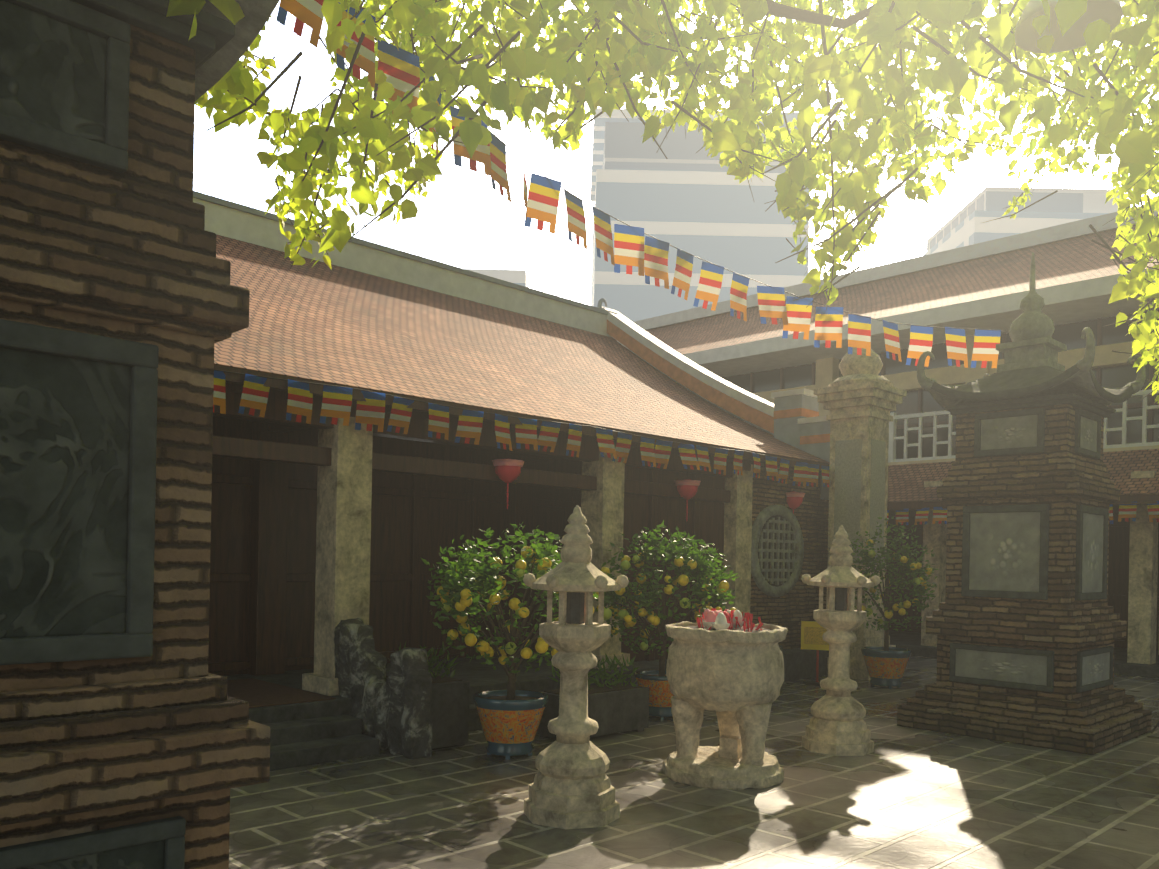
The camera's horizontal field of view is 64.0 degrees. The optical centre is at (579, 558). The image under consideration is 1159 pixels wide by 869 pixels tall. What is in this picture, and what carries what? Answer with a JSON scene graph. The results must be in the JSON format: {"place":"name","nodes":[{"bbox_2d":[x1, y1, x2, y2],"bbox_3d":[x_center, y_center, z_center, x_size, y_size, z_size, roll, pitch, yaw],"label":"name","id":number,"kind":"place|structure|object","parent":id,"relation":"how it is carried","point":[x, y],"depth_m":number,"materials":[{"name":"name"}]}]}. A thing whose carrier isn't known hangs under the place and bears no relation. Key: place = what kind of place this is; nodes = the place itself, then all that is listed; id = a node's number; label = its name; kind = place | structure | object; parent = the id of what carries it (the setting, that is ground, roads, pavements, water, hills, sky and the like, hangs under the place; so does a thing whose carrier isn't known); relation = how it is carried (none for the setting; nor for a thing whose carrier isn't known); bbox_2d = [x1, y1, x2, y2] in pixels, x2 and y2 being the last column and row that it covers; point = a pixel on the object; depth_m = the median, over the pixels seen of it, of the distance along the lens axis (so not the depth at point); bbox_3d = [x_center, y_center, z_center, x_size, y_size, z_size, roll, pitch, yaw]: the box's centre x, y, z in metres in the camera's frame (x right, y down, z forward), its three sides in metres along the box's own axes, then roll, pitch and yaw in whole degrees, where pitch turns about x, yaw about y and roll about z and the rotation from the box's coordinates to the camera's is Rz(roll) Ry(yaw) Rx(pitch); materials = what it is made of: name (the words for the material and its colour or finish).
{"place":"outdoors","nodes":[
{"label":"outdoors","id":0,"kind":"place"},
{"bbox_2d":[166,0,1158,402],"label":"tree foliage","id":1,"kind":"object","parent":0,"point":[734,136],"depth_m":4.77,"materials":[{"name":"green plant"}]},
{"bbox_2d":[276,0,1004,367],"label":"bunting","id":2,"kind":"object","parent":1,"relation":"hanging from","point":[624,246],"depth_m":7.72,"materials":[{"name":"multicoloured fabric"}]},
{"bbox_2d":[1014,0,1122,52],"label":"hanging lamp","id":3,"kind":"object","parent":1,"relation":"hanging from","point":[1028,36],"depth_m":3.62,"materials":[{"name":"white"}]},
{"bbox_2d":[193,0,1158,304],"label":"sky","id":4,"kind":"structure","parent":0,"point":[470,224],"materials":[{"name":"white"}]},
{"bbox_2d":[229,655,1158,868],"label":"ground","id":5,"kind":"structure","parent":0,"point":[900,797],"depth_m":5.81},
{"bbox_2d":[0,0,269,868],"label":"tower","id":6,"kind":"structure","parent":5,"relation":"on","point":[132,736],"depth_m":2.46,"materials":[{"name":"brick"}]},
{"bbox_2d":[195,0,279,100],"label":"tower roof","id":7,"kind":"structure","parent":6,"relation":"on","point":[214,69],"depth_m":2.85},
{"bbox_2d":[334,618,432,758],"bbox_3d":[-1.608,1.031,7.503,0.285,1.023,1.208,1,0,-44],"label":"stair balustrade","id":8,"kind":"object","parent":5,"relation":"on","point":[392,712],"depth_m":7.28,"materials":[{"name":"grey stone"}]},
{"bbox_2d":[386,642,469,748],"bbox_3d":[-1.293,1.104,7.647,0.530,0.845,0.700,1,0,-44],"label":"trough","id":9,"kind":"object","parent":5,"relation":"on","point":[449,709],"depth_m":7.45,"materials":[{"name":"stone"}]},
{"bbox_2d":[421,522,598,759],"bbox_3d":[-0.520,0.634,7.281,1.343,1.815,1.469,1,0,-44],"label":"potted kumquat tree","id":10,"kind":"object","parent":5,"relation":"on","point":[510,717],"depth_m":7.08,"materials":[{"name":"green plant"}]},
{"bbox_2d":[208,382,828,770],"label":"hall","id":11,"kind":"structure","parent":5,"relation":"on","point":[320,532],"depth_m":9.48,"materials":[{"name":"wood"}]},
{"bbox_2d":[214,234,829,463],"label":"hall roof","id":12,"kind":"structure","parent":11,"relation":"on","point":[320,321],"depth_m":11.27,"materials":[{"name":"brown tile"}]},
{"bbox_2d":[193,191,829,499],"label":"roof trim","id":13,"kind":"structure","parent":12,"relation":"attached to","point":[793,418],"depth_m":13.61,"materials":[{"name":"grey concrete"}]},
{"bbox_2d":[213,369,829,486],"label":"hall flags","id":14,"kind":"object","parent":13,"relation":"hanging from","point":[337,404],"depth_m":8.61},
{"bbox_2d":[492,444,804,520],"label":"hanging lanterns","id":15,"kind":"object","parent":11,"relation":"hanging from","point":[508,471],"depth_m":10.98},
{"bbox_2d":[751,505,803,596],"bbox_3d":[2.657,-0.098,12.461,1.240,1.240,0.070,1,0,-44],"label":"round window","id":16,"kind":"structure","parent":11,"relation":"attached to","point":[777,551],"depth_m":12.43,"materials":[{"name":"grey stone"}]},
{"bbox_2d":[523,505,628,828],"bbox_3d":[-0.031,0.616,5.585,0.619,1.870,0.619,1,0,-44],"label":"lantern","id":17,"kind":"object","parent":5,"relation":"on","point":[570,787],"depth_m":5.46,"materials":[{"name":"stone"}]},
{"bbox_2d":[537,653,648,737],"bbox_3d":[0.131,1.186,8.194,1.022,0.736,0.440,1,0,-44],"label":"trough","id":18,"kind":"object","parent":5,"relation":"on","point":[616,706],"depth_m":8.14,"materials":[{"name":"stone"}]},
{"bbox_2d":[593,520,738,719],"bbox_3d":[0.850,0.603,9.171,1.469,1.930,1.520,1,0,-44],"label":"potted kumquat tree","id":19,"kind":"object","parent":5,"relation":"on","point":[702,569],"depth_m":8.98,"materials":[{"name":"green plant"}]},
{"bbox_2d":[662,608,787,789],"bbox_3d":[1.047,0.978,6.722,0.874,1.215,0.867,1,0,-44],"label":"incense urn","id":20,"kind":"object","parent":5,"relation":"on","point":[732,677],"depth_m":6.42,"materials":[{"name":"stone"}]},
{"bbox_2d":[700,609,743,629],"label":"flowers","id":21,"kind":"object","parent":20,"relation":"on","point":[720,618],"depth_m":6.62,"materials":[{"name":"pink"}]},
{"bbox_2d":[778,645,786,688],"bbox_3d":[2.270,1.295,11.582,0.234,0.630,0.691,1,0,-44],"label":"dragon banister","id":22,"kind":"object","parent":5,"relation":"on","point":[785,669],"depth_m":11.38,"materials":[{"name":"grey stone"}]},
{"bbox_2d":[466,108,1119,321],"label":"city","id":23,"kind":"object","parent":5,"relation":"on","point":[687,198],"depth_m":56.35},
{"bbox_2d":[801,621,828,685],"bbox_3d":[3.045,1.210,11.822,0.250,0.800,0.382,1,0,-44],"label":"sign post","id":24,"kind":"object","parent":5,"relation":"on","point":[812,632],"depth_m":11.82,"materials":[{"name":"yellow"}]},
{"bbox_2d":[801,525,880,755],"bbox_3d":[2.170,0.658,7.739,0.641,1.870,0.583,1,0,-44],"label":"lantern","id":25,"kind":"object","parent":5,"relation":"on","point":[837,726],"depth_m":7.62,"materials":[{"name":"stone"}]},
{"bbox_2d":[814,347,906,679],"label":"stone pillar","id":26,"kind":"structure","parent":5,"relation":"on","point":[861,398],"depth_m":12.72,"materials":[{"name":"beige stone"}]},
{"bbox_2d":[850,516,938,688],"bbox_3d":[3.908,0.546,11.746,1.316,2.160,1.286,1,0,-44],"label":"potted kumquat tree","id":27,"kind":"object","parent":5,"relation":"on","point":[905,567],"depth_m":11.54,"materials":[{"name":"green plant"}]},
{"bbox_2d":[897,393,1151,754],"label":"tower","id":28,"kind":"structure","parent":5,"relation":"on","point":[1026,625],"depth_m":8.43,"materials":[{"name":"brick"}]},
{"bbox_2d":[928,363,1134,408],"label":"tower roof","id":29,"kind":"structure","parent":28,"relation":"on","point":[1039,381],"depth_m":8.57,"materials":[{"name":"grey stone"}]},
{"bbox_2d":[916,252,1145,399],"bbox_3d":[4.340,-2.252,8.897,1.567,1.368,1.567,1,0,-44],"label":"roof finial","id":30,"kind":"object","parent":29,"relation":"on","point":[1033,343],"depth_m":8.79,"materials":[{"name":"grey stone"}]},
{"bbox_2d":[615,206,1158,677],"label":"building","id":31,"kind":"structure","parent":0,"point":[985,284],"depth_m":17.18,"materials":[{"name":"paint"}]},
{"bbox_2d":[887,501,1158,524],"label":"flags","id":32,"kind":"object","parent":31,"relation":"attached to","point":[1127,511],"depth_m":15.24,"materials":[{"name":"multicoloured fabric"}]},
{"bbox_2d":[888,389,1158,462],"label":"lattice windows","id":33,"kind":"structure","parent":31,"relation":"on","point":[893,438],"depth_m":16.75,"materials":[{"name":"white wood"}]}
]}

